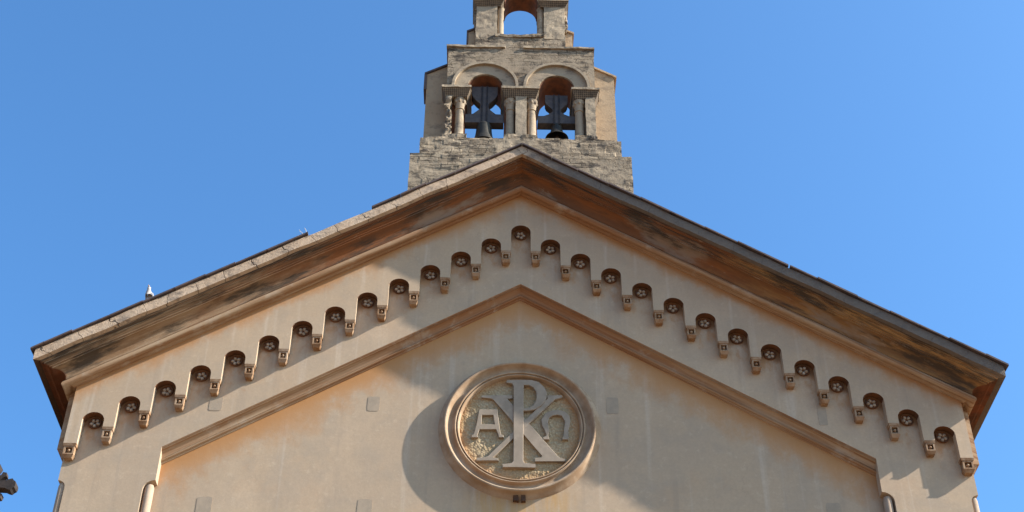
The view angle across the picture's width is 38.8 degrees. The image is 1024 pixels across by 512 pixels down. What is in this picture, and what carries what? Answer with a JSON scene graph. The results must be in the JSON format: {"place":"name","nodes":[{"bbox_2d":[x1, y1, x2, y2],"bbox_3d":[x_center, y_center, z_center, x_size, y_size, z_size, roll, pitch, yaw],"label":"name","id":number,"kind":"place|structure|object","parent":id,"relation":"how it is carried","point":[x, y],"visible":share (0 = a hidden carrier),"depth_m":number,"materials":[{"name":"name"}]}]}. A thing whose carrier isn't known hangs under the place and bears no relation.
{"place":"outdoors","nodes":[
{"label":"outdoors","id":0,"kind":"place"},
{"bbox_2d":[0,465,17,500],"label":"stone cross","id":1,"kind":"object","parent":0,"point":[9,486],"visible":1,"depth_m":13.37,"materials":[{"name":"grey stone"}]},
{"bbox_2d":[0,0,1023,511],"label":"sky","id":2,"kind":"structure","parent":0,"point":[873,150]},
{"bbox_2d":[30,0,1008,511],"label":"church","id":3,"kind":"structure","parent":0,"point":[520,316],"depth_m":23.00,"materials":[{"name":"paint"}]},
{"bbox_2d":[145,285,153,298],"bbox_3d":[-5.741,0.650,23.064,0.138,0.283,0.318,1,-40,-1],"label":"bird","id":4,"kind":"object","parent":3,"relation":"on","point":[148,293],"visible":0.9,"depth_m":23.01},
{"bbox_2d":[465,86,502,136],"bbox_3d":[-0.524,-2.630,27.481,0.730,1.460,0.460,1,-40,-1],"label":"church bell","id":5,"kind":"object","parent":3,"relation":"attached to","point":[484,120],"visible":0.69,"depth_m":27.38,"materials":[{"name":"black metal"}]},
{"bbox_2d":[537,95,574,138],"bbox_3d":[0.840,-2.596,27.488,0.730,1.085,0.436,1,-40,-1],"label":"church bell","id":6,"kind":"object","parent":3,"relation":"attached to","point":[556,121],"visible":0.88,"depth_m":27.37,"materials":[{"name":"black metal"}]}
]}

